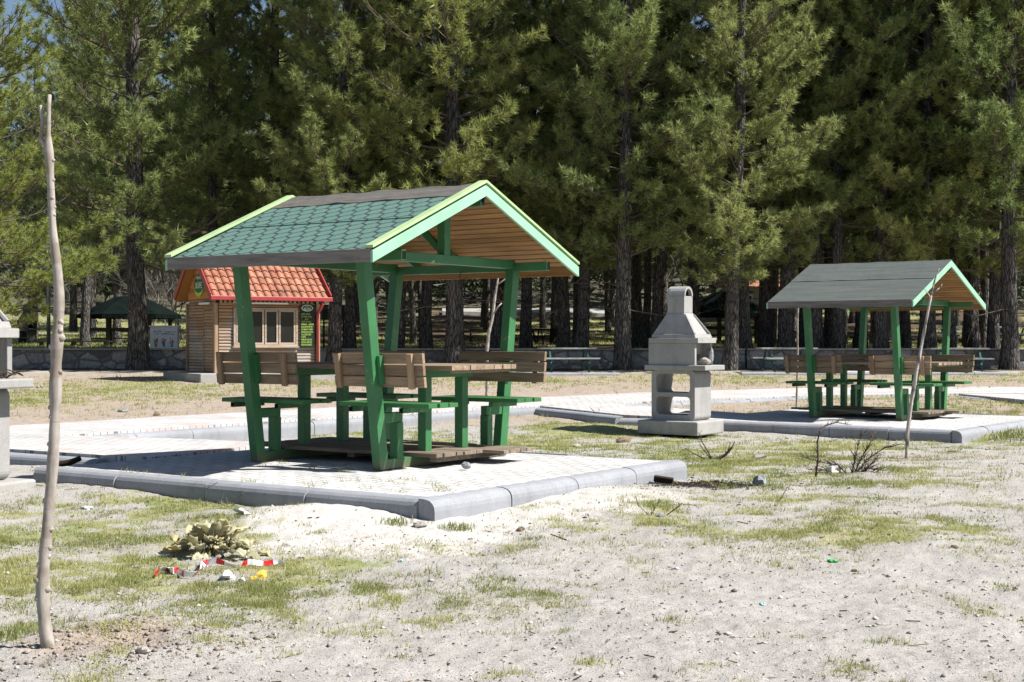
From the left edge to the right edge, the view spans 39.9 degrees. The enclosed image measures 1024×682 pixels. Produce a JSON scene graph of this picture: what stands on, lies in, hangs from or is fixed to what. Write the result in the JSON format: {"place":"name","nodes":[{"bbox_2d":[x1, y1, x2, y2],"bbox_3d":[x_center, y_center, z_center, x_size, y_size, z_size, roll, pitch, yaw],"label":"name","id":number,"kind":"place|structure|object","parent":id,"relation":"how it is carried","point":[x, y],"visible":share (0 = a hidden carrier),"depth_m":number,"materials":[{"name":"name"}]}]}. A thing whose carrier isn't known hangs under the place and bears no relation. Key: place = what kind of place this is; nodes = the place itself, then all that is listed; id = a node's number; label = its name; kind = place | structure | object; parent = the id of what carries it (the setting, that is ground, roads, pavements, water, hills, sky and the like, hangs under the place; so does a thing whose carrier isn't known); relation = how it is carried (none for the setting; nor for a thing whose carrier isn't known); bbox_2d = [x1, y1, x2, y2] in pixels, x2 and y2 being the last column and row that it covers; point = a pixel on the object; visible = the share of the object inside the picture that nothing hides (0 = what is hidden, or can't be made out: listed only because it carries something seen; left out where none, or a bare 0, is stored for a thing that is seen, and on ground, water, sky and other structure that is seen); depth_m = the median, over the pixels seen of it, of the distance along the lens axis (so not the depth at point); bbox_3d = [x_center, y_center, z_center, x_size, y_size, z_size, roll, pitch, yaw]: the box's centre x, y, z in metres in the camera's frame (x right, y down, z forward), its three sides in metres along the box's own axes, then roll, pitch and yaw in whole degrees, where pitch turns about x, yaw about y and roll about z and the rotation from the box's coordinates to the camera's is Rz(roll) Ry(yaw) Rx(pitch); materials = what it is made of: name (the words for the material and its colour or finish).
{"place":"outdoors","nodes":[
{"label":"outdoors","id":0,"kind":"place"},
{"bbox_2d":[10,435,267,465],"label":"path","id":1,"kind":"structure","parent":0,"point":[86,449],"depth_m":15.37,"materials":[{"name":"concrete"}]},
{"bbox_2d":[121,459,467,492],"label":"joint grass","id":2,"kind":"structure","parent":0,"point":[308,485],"depth_m":11.07,"materials":[{"name":"green plant"}]},
{"bbox_2d":[0,0,981,148],"label":"sky","id":3,"kind":"structure","parent":0,"point":[9,4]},
{"bbox_2d":[0,157,1023,681],"bbox_3d":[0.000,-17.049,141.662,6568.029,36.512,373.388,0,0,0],"label":"ground","id":4,"kind":"structure","parent":0,"point":[340,521],"depth_m":8.18,"materials":[{"name":"beige soil"}]},
{"bbox_2d":[0,41,29,256],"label":"pine tree","id":5,"kind":"object","parent":4,"relation":"on","point":[12,144],"visible":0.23,"depth_m":76.02,"materials":[{"name":"green plant"}]},
{"bbox_2d":[0,310,35,492],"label":"barbecue","id":6,"kind":"object","parent":4,"relation":"on","point":[8,333],"visible":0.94,"depth_m":11.53,"materials":[{"name":"concrete"}]},
{"bbox_2d":[17,304,40,343],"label":"barbecue","id":7,"kind":"object","parent":4,"relation":"on","point":[27,333],"visible":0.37,"depth_m":65.89,"materials":[{"name":"concrete"}]},
{"bbox_2d":[0,50,60,336],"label":"pine tree","id":8,"kind":"object","parent":4,"relation":"on","point":[34,307],"visible":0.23,"depth_m":72.78,"materials":[{"name":"green plant"}]},
{"bbox_2d":[0,622,62,640],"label":"weed clump","id":9,"kind":"object","parent":4,"relation":"on","point":[15,633],"visible":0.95,"depth_m":6.47,"materials":[{"name":"green plant"}]},
{"bbox_2d":[34,94,65,648],"bbox_3d":[-2.026,0.164,6.183,0.132,2.490,0.071,0,0,-17],"label":"lopped sapling","id":10,"kind":"object","parent":4,"relation":"on","point":[42,578],"visible":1,"depth_m":6.17,"materials":[{"name":"grey plant"}]},
{"bbox_2d":[0,0,124,328],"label":"pine tree","id":11,"kind":"object","parent":4,"relation":"on","point":[34,244],"visible":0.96,"depth_m":36.46,"materials":[{"name":"green plant"}]},
{"bbox_2d":[12,348,126,368],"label":"stone wall","id":12,"kind":"structure","parent":4,"relation":"on","point":[94,358],"depth_m":45.76,"materials":[{"name":"stone"}]},
{"bbox_2d":[36,11,112,330],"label":"pine tree","id":13,"kind":"object","parent":4,"relation":"on","point":[73,323],"visible":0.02,"depth_m":78.94,"materials":[{"name":"green plant"}]},
{"bbox_2d":[24,57,125,294],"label":"pine tree","id":14,"kind":"object","parent":4,"relation":"on","point":[67,152],"visible":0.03,"depth_m":66.28,"materials":[{"name":"green plant"}]},
{"bbox_2d":[33,44,125,336],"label":"pine tree","id":15,"kind":"object","parent":4,"relation":"on","point":[92,321],"visible":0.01,"depth_m":72.53,"materials":[{"name":"green plant"}]},
{"bbox_2d":[1,0,176,346],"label":"pine tree","id":16,"kind":"object","parent":4,"relation":"on","point":[66,82],"visible":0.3,"depth_m":57.65,"materials":[{"name":"green plant"}]},
{"bbox_2d":[54,0,175,343],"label":"pine tree","id":17,"kind":"object","parent":4,"relation":"on","point":[117,291],"visible":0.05,"depth_m":63.82,"materials":[{"name":"green plant"}]},
{"bbox_2d":[76,296,180,345],"bbox_3d":[-16.280,-0.517,59.999,4.317,2.840,3.744,0,0,-14],"label":"gazebo","id":18,"kind":"object","parent":4,"relation":"on","point":[109,310],"visible":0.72,"depth_m":58.80,"materials":[{"name":"green wood"}]},
{"bbox_2d":[0,0,269,369],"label":"pine tree","id":19,"kind":"object","parent":4,"relation":"on","point":[131,123],"visible":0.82,"depth_m":44.44,"materials":[{"name":"green plant"}]},
{"bbox_2d":[112,4,171,280],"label":"pine tree","id":20,"kind":"object","parent":4,"relation":"on","point":[153,101],"visible":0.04,"depth_m":87.67,"materials":[{"name":"green plant"}]},
{"bbox_2d":[112,250,175,324],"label":"bare tree","id":21,"kind":"object","parent":4,"relation":"on","point":[153,287],"visible":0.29,"depth_m":65.23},
{"bbox_2d":[149,325,180,347],"bbox_3d":[-11.914,-0.105,48.425,1.020,0.850,0.550,0,0,-6],"label":"information sign board","id":22,"kind":"object","parent":4,"relation":"on","point":[163,336],"visible":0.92,"depth_m":48.19,"materials":[{"name":"white paint"}]},
{"bbox_2d":[144,213,205,339],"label":"bare tree","id":23,"kind":"object","parent":4,"relation":"on","point":[170,294],"visible":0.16,"depth_m":69.15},
{"bbox_2d":[143,1,250,247],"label":"pine tree","id":24,"kind":"object","parent":4,"relation":"on","point":[201,231],"visible":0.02,"depth_m":66.59,"materials":[{"name":"green plant"}]},
{"bbox_2d":[142,0,270,265],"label":"pine tree","id":25,"kind":"object","parent":4,"relation":"on","point":[204,191],"visible":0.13,"depth_m":51.68,"materials":[{"name":"green plant"}]},
{"bbox_2d":[115,0,301,243],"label":"pine tree","id":26,"kind":"object","parent":4,"relation":"on","point":[241,65],"visible":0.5,"depth_m":47.17,"materials":[{"name":"green plant"}]},
{"bbox_2d":[162,519,269,559],"bbox_3d":[-1.820,1.267,8.722,0.676,0.326,0.496,0,0,0],"label":"withered plant","id":27,"kind":"object","parent":4,"relation":"on","point":[220,529],"visible":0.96,"depth_m":8.66,"materials":[{"name":"beige plant"}]},
{"bbox_2d":[155,557,284,576],"bbox_3d":[-1.726,1.297,8.171,0.773,0.066,0.325,0,0,-42],"label":"barrier tape","id":28,"kind":"object","parent":4,"relation":"on","point":[183,573],"visible":1,"depth_m":8.23,"materials":[{"name":"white plastic"}]},
{"bbox_2d":[163,266,334,382],"bbox_3d":[-7.314,-0.614,39.190,3.920,4.034,3.177,0,0,-32],"label":"kiosk","id":29,"kind":"object","parent":4,"relation":"on","point":[286,309],"visible":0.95,"depth_m":38.53,"materials":[{"name":"brown wood"}]},
{"bbox_2d":[203,307,212,372],"bbox_3d":[-8.159,-0.025,37.958,0.102,1.760,0.790,0,0,-32],"label":"door","id":30,"kind":"structure","parent":29,"relation":"in","point":[207,314],"depth_m":38.01,"materials":[{"name":"brown wood"}]},
{"bbox_2d":[232,307,298,347],"bbox_3d":[-6.684,-0.361,38.294,1.910,1.080,0.110,0,0,-32],"label":"window","id":31,"kind":"structure","parent":29,"relation":"in","point":[276,327],"depth_m":38.42,"materials":[{"name":"brown wood"}]},
{"bbox_2d":[178,0,339,225],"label":"pine tree","id":32,"kind":"object","parent":4,"relation":"on","point":[272,30],"visible":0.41,"depth_m":47.79,"materials":[{"name":"green plant"}]},
{"bbox_2d":[219,0,369,314],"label":"pine tree","id":33,"kind":"object","parent":4,"relation":"on","point":[282,186],"visible":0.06,"depth_m":50.81,"materials":[{"name":"green plant"}]},
{"bbox_2d":[249,1,421,347],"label":"pine tree","id":34,"kind":"object","parent":4,"relation":"on","point":[349,336],"visible":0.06,"depth_m":47.23,"materials":[{"name":"green plant"}]},
{"bbox_2d":[227,0,444,361],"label":"pine tree","id":35,"kind":"object","parent":4,"relation":"on","point":[314,138],"visible":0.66,"depth_m":44.01,"materials":[{"name":"green plant"}]},
{"bbox_2d":[33,448,686,520],"bbox_3d":[-1.279,1.275,12.684,4.402,0.356,3.865,0,0,34],"label":"paved pad","id":36,"kind":"object","parent":4,"relation":"on","point":[495,483],"visible":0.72,"depth_m":11.56,"materials":[{"name":"concrete"}]},
{"bbox_2d":[164,180,579,470],"bbox_3d":[-1.223,-0.166,13.222,2.475,2.535,3.140,0,0,34],"label":"picnic shelter","id":37,"kind":"object","parent":36,"relation":"on","point":[479,229],"visible":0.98,"depth_m":12.79,"materials":[{"name":"green wood"}]},
{"bbox_2d":[264,437,531,461],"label":"wooden deck","id":38,"kind":"structure","parent":36,"relation":"on","point":[359,447],"depth_m":12.96,"materials":[{"name":"brown wood"}]},
{"bbox_2d":[273,362,515,450],"bbox_3d":[-1.232,0.595,13.207,2.394,0.770,1.002,0,0,34],"label":"picnic table","id":39,"kind":"object","parent":38,"relation":"on","point":[460,372],"visible":0.7,"depth_m":13.01,"materials":[{"name":"green wood"}]},
{"bbox_2d":[302,0,509,347],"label":"pine tree","id":40,"kind":"object","parent":4,"relation":"on","point":[402,321],"visible":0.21,"depth_m":45.21,"materials":[{"name":"green plant"}]},
{"bbox_2d":[381,103,437,344],"bbox_3d":[-4.609,-5.742,63.346,4.814,12.520,4.936,0,0,29],"label":"pine tree","id":41,"kind":"object","parent":4,"relation":"on","point":[413,331],"visible":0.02,"depth_m":63.18,"materials":[{"name":"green plant"}]},
{"bbox_2d":[332,0,519,347],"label":"pine tree","id":42,"kind":"object","parent":4,"relation":"on","point":[425,333],"visible":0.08,"depth_m":47.74,"materials":[{"name":"green plant"}]},
{"bbox_2d":[149,348,744,368],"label":"stone wall","id":43,"kind":"structure","parent":4,"relation":"on","point":[173,358],"depth_m":45.74,"materials":[{"name":"stone"}]},
{"bbox_2d":[310,0,600,362],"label":"pine tree","id":44,"kind":"object","parent":4,"relation":"on","point":[454,164],"visible":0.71,"depth_m":44.01,"materials":[{"name":"green plant"}]},
{"bbox_2d":[461,177,489,328],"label":"pine tree","id":45,"kind":"object","parent":4,"relation":"on","point":[486,312],"depth_m":79.12,"materials":[{"name":"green plant"}]},
{"bbox_2d":[402,0,567,347],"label":"pine tree","id":46,"kind":"object","parent":4,"relation":"on","point":[495,339],"visible":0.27,"depth_m":46.73,"materials":[{"name":"green plant"}]},
{"bbox_2d":[485,278,504,395],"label":"lopped sapling","id":47,"kind":"object","parent":4,"relation":"on","point":[494,310],"visible":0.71,"depth_m":30.69,"materials":[{"name":"grey plant"}]},
{"bbox_2d":[0,314,1023,681],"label":"grass","id":48,"kind":"structure","parent":4,"relation":"on","point":[280,588],"depth_m":9.58,"materials":[{"name":"green plant"}]},
{"bbox_2d":[0,83,1023,301],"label":"wood","id":49,"kind":"object","parent":4,"relation":"on","point":[107,289],"depth_m":102.29,"materials":[{"name":"green plant"}]},
{"bbox_2d":[0,397,1023,681],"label":"plant litter","id":50,"kind":"object","parent":4,"relation":"on","point":[546,607],"visible":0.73,"depth_m":7.02,"materials":[{"name":"brown plant"}]},
{"bbox_2d":[464,0,584,347],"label":"pine tree","id":51,"kind":"object","parent":4,"relation":"on","point":[525,338],"visible":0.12,"depth_m":48.80,"materials":[{"name":"green plant"}]},
{"bbox_2d":[522,0,548,327],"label":"pine tree","id":52,"kind":"object","parent":4,"relation":"on","point":[542,319],"depth_m":82.00,"materials":[{"name":"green plant"}]},
{"bbox_2d":[521,8,584,344],"bbox_3d":[1.891,-8.290,64.210,4.491,17.696,4.737,0,0,-38],"label":"pine tree","id":53,"kind":"object","parent":4,"relation":"on","point":[554,323],"visible":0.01,"depth_m":63.97,"materials":[{"name":"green plant"}]},
{"bbox_2d":[499,0,616,346],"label":"pine tree","id":54,"kind":"object","parent":4,"relation":"on","point":[543,222],"visible":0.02,"depth_m":56.53,"materials":[{"name":"green plant"}]},
{"bbox_2d":[495,0,632,347],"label":"pine tree","id":55,"kind":"object","parent":4,"relation":"on","point":[563,340],"visible":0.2,"depth_m":47.79,"materials":[{"name":"green plant"}]},
{"bbox_2d":[521,370,619,374],"bbox_3d":[1.435,1.077,42.896,3.403,0.336,3.401,0,0,-1],"label":"paved pad","id":56,"kind":"object","parent":4,"relation":"on","point":[610,372],"visible":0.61,"depth_m":41.25,"materials":[{"name":"concrete"}]},
{"bbox_2d":[537,348,599,371],"bbox_3d":[1.683,0.586,43.201,1.750,0.767,1.800,0,0,-7],"label":"trestle table","id":57,"kind":"object","parent":56,"relation":"on","point":[582,358],"visible":0.84,"depth_m":42.83,"materials":[{"name":"green wood"}]},
{"bbox_2d":[487,0,688,347],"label":"pine tree","id":58,"kind":"object","parent":4,"relation":"on","point":[589,264],"visible":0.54,"depth_m":45.93,"materials":[{"name":"green plant"}]},
{"bbox_2d":[572,174,615,331],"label":"pine tree","id":59,"kind":"object","parent":4,"relation":"on","point":[607,312],"visible":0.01,"depth_m":76.58,"materials":[{"name":"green plant"}]},
{"bbox_2d":[491,0,730,370],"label":"pine tree","id":60,"kind":"object","parent":4,"relation":"on","point":[628,46],"visible":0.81,"depth_m":43.90,"materials":[{"name":"green plant"}]},
{"bbox_2d":[575,2,706,347],"bbox_3d":[4.505,-10.671,54.858,6.650,22.653,6.536,0,0,7],"label":"pine tree","id":61,"kind":"object","parent":4,"relation":"on","point":[636,337],"visible":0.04,"depth_m":54.43,"materials":[{"name":"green plant"}]},
{"bbox_2d":[580,27,704,347],"bbox_3d":[4.873,-5.746,51.674,5.026,12.746,4.901,0,0,38],"label":"pine tree","id":62,"kind":"object","parent":4,"relation":"on","point":[646,332],"visible":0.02,"depth_m":51.68,"materials":[{"name":"green plant"}]},
{"bbox_2d":[613,17,710,319],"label":"pine tree","id":63,"kind":"object","parent":4,"relation":"on","point":[664,302],"depth_m":70.37,"materials":[{"name":"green plant"}]},
{"bbox_2d":[576,0,760,337],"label":"pine tree","id":64,"kind":"object","parent":4,"relation":"on","point":[657,287],"visible":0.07,"depth_m":48.35,"materials":[{"name":"green plant"}]},
{"bbox_2d":[638,286,724,435],"bbox_3d":[2.518,0.278,20.819,1.060,2.169,0.830,0,0,36],"label":"barbecue","id":65,"kind":"object","parent":4,"relation":"on","point":[681,340],"visible":1,"depth_m":20.68,"materials":[{"name":"concrete"}]},
{"bbox_2d":[643,225,725,292],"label":"bare tree","id":66,"kind":"object","parent":4,"relation":"on","point":[676,260],"visible":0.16,"depth_m":66.97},
{"bbox_2d":[631,1,757,319],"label":"pine tree","id":67,"kind":"object","parent":4,"relation":"on","point":[693,284],"visible":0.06,"depth_m":49.34,"materials":[{"name":"green plant"}]},
{"bbox_2d":[700,291,758,344],"bbox_3d":[10.022,-0.783,65.999,4.617,3.110,4.004,0,0,-11],"label":"gazebo","id":68,"kind":"object","parent":4,"relation":"on","point":[711,301],"visible":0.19,"depth_m":64.56,"materials":[{"name":"brown wood"}]},
{"bbox_2d":[631,0,847,370],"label":"pine tree","id":69,"kind":"object","parent":4,"relation":"on","point":[736,51],"visible":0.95,"depth_m":43.44,"materials":[{"name":"green plant"}]},
{"bbox_2d":[630,477,849,491],"bbox_3d":[1.659,1.262,12.481,2.552,0.090,1.394,0,0,0],"label":"charcoal","id":70,"kind":"object","parent":4,"relation":"on","point":[697,483],"visible":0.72,"depth_m":12.40,"materials":[{"name":"brown wood"}]},
{"bbox_2d":[708,277,779,312],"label":"building","id":71,"kind":"structure","parent":4,"relation":"on","point":[756,293],"depth_m":103.86,"materials":[{"name":"red wood"}]},
{"bbox_2d":[655,0,839,347],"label":"pine tree","id":72,"kind":"object","parent":4,"relation":"on","point":[745,337],"visible":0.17,"depth_m":46.87,"materials":[{"name":"green plant"}]},
{"bbox_2d":[684,0,852,347],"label":"pine tree","id":73,"kind":"object","parent":4,"relation":"on","point":[765,337],"visible":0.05,"depth_m":48.77,"materials":[{"name":"green plant"}]},
{"bbox_2d":[753,90,798,345],"bbox_3d":[10.927,-5.613,58.020,4.753,12.362,4.874,0,0,34],"label":"pine tree","id":74,"kind":"object","parent":4,"relation":"on","point":[775,288],"depth_m":58.00,"materials":[{"name":"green plant"}]},
{"bbox_2d":[678,0,908,347],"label":"pine tree","id":75,"kind":"object","parent":4,"relation":"on","point":[788,262],"visible":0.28,"depth_m":46.09,"materials":[{"name":"green plant"}]},
{"bbox_2d":[721,0,893,347],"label":"pine tree","id":76,"kind":"object","parent":4,"relation":"on","point":[786,200],"visible":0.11,"depth_m":46.90,"materials":[{"name":"green plant"}]},
{"bbox_2d":[735,0,911,347],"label":"pine tree","id":77,"kind":"object","parent":4,"relation":"on","point":[817,326],"visible":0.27,"depth_m":46.62,"materials":[{"name":"green plant"}]},
{"bbox_2d":[745,0,930,347],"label":"pine tree","id":78,"kind":"object","parent":4,"relation":"on","point":[838,339],"visible":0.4,"depth_m":46.10,"materials":[{"name":"green plant"}]},
{"bbox_2d":[794,12,894,347],"bbox_3d":[11.800,-12.108,50.495,6.736,25.696,6.620,0,0,-39],"label":"pine tree","id":79,"kind":"object","parent":4,"relation":"on","point":[828,322],"visible":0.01,"depth_m":50.24,"materials":[{"name":"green plant"}]},
{"bbox_2d":[795,427,904,473],"bbox_3d":[3.314,1.093,13.854,1.040,0.480,0.322,0,0,0],"label":"bare sprig","id":80,"kind":"object","parent":4,"relation":"on","point":[855,454],"visible":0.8,"depth_m":13.83,"materials":[{"name":"brown plant"}]},
{"bbox_2d":[733,370,1007,374],"bbox_3d":[10.634,1.067,42.994,7.862,0.336,3.205,0,0,-1],"label":"paved pad","id":81,"kind":"object","parent":4,"relation":"on","point":[977,372],"visible":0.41,"depth_m":41.45,"materials":[{"name":"concrete"}]},
{"bbox_2d":[751,348,817,371],"bbox_3d":[8.413,0.586,43.201,1.750,0.767,1.800,0,0,-6],"label":"trestle table","id":82,"kind":"object","parent":81,"relation":"on","point":[764,358],"visible":0.69,"depth_m":42.92,"materials":[{"name":"green wood"}]},
{"bbox_2d":[824,0,921,347],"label":"pine tree","id":83,"kind":"object","parent":4,"relation":"on","point":[846,214],"visible":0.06,"depth_m":48.09,"materials":[{"name":"green plant"}]},
{"bbox_2d":[723,409,1023,442],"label":"paved pad","id":84,"kind":"object","parent":4,"relation":"on","point":[957,428],"visible":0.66,"depth_m":20.98,"materials":[{"name":"concrete"}]},
{"bbox_2d":[766,259,985,420],"bbox_3d":[5.941,-0.029,22.849,2.482,2.506,3.132,0,0,38],"label":"picnic shelter","id":85,"kind":"object","parent":84,"relation":"on","point":[894,288],"visible":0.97,"depth_m":22.44,"materials":[{"name":"green wood"}]},
{"bbox_2d":[791,405,970,416],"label":"wooden deck","id":86,"kind":"structure","parent":84,"relation":"on","point":[867,410],"depth_m":22.59,"materials":[{"name":"brown wood"}]},
{"bbox_2d":[821,361,961,410],"bbox_3d":[5.930,0.717,22.835,2.402,0.769,1.002,0,0,38],"label":"picnic table","id":87,"kind":"object","parent":86,"relation":"on","point":[843,393],"visible":0.52,"depth_m":22.61,"materials":[{"name":"green wood"}]},
{"bbox_2d":[745,348,1023,368],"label":"stone wall","id":88,"kind":"structure","parent":4,"relation":"on","point":[994,353],"depth_m":45.76,"materials":[{"name":"stone"}]},
{"bbox_2d":[807,0,987,347],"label":"pine tree","id":89,"kind":"object","parent":4,"relation":"on","point":[880,330],"visible":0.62,"depth_m":45.97,"materials":[{"name":"green plant"}]},
{"bbox_2d":[843,0,960,347],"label":"pine tree","id":90,"kind":"object","parent":4,"relation":"on","point":[905,329],"visible":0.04,"depth_m":49.13,"materials":[{"name":"green plant"}]},
{"bbox_2d":[905,268,941,458],"bbox_3d":[4.648,0.280,15.914,0.421,2.209,0.070,0,0,0],"label":"lopped sapling","id":91,"kind":"object","parent":4,"relation":"on","point":[911,404],"visible":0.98,"depth_m":15.90,"materials":[{"name":"grey plant"}]},
{"bbox_2d":[834,0,1023,347],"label":"pine tree","id":92,"kind":"object","parent":4,"relation":"on","point":[930,253],"visible":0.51,"depth_m":45.77,"materials":[{"name":"green plant"}]},
{"bbox_2d":[864,0,1023,347],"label":"pine tree","id":93,"kind":"object","parent":4,"relation":"on","point":[953,341],"visible":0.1,"depth_m":47.31,"materials":[{"name":"green plant"}]},
{"bbox_2d":[879,0,1023,369],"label":"pine tree","id":94,"kind":"object","parent":4,"relation":"on","point":[1005,123],"visible":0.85,"depth_m":44.47,"materials":[{"name":"green plant"}]},
{"bbox_2d":[892,2,1023,347],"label":"pine tree","id":95,"kind":"object","parent":4,"relation":"on","point":[974,340],"visible":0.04,"depth_m":48.72,"materials":[{"name":"green plant"}]},
{"bbox_2d":[914,90,1023,347],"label":"pine tree","id":96,"kind":"object","parent":4,"relation":"on","point":[984,292],"depth_m":51.75,"materials":[{"name":"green plant"}]},
{"bbox_2d":[920,0,1023,281],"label":"pine tree","id":97,"kind":"object","parent":4,"relation":"on","point":[963,265],"visible":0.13,"depth_m":46.77,"materials":[{"name":"green plant"}]},
{"bbox_2d":[939,0,1023,347],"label":"pine tree","id":98,"kind":"object","parent":4,"relation":"on","point":[993,336],"visible":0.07,"depth_m":47.41,"materials":[{"name":"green plant"}]},
{"bbox_2d":[972,426,1023,444],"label":"weed clump","id":99,"kind":"object","parent":4,"relation":"on","point":[1016,433],"visible":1,"depth_m":19.52,"materials":[{"name":"green plant"}]},
{"bbox_2d":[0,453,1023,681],"bbox_3d":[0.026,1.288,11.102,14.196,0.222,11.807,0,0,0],"label":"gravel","id":100,"kind":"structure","parent":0,"point":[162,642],"depth_m":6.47,"materials":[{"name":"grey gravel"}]},
{"bbox_2d":[10,386,1023,440],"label":"path","id":101,"kind":"structure","parent":0,"point":[227,426],"depth_m":21.59,"materials":[{"name":"concrete"}]},
{"bbox_2d":[442,308,651,317],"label":"path","id":102,"kind":"structure","parent":0,"point":[535,312],"depth_m":96.75,"materials":[{"name":"concrete"}]},
{"bbox_2d":[535,403,788,425],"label":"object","id":103,"kind":"structure","parent":0,"point":[623,414],"depth_m":23.36,"materials":[{"name":"concrete"}]},
{"bbox_2d":[956,394,1023,403],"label":"path","id":104,"kind":"structure","parent":0,"point":[1016,398],"depth_m":29.11,"materials":[{"name":"concrete"}]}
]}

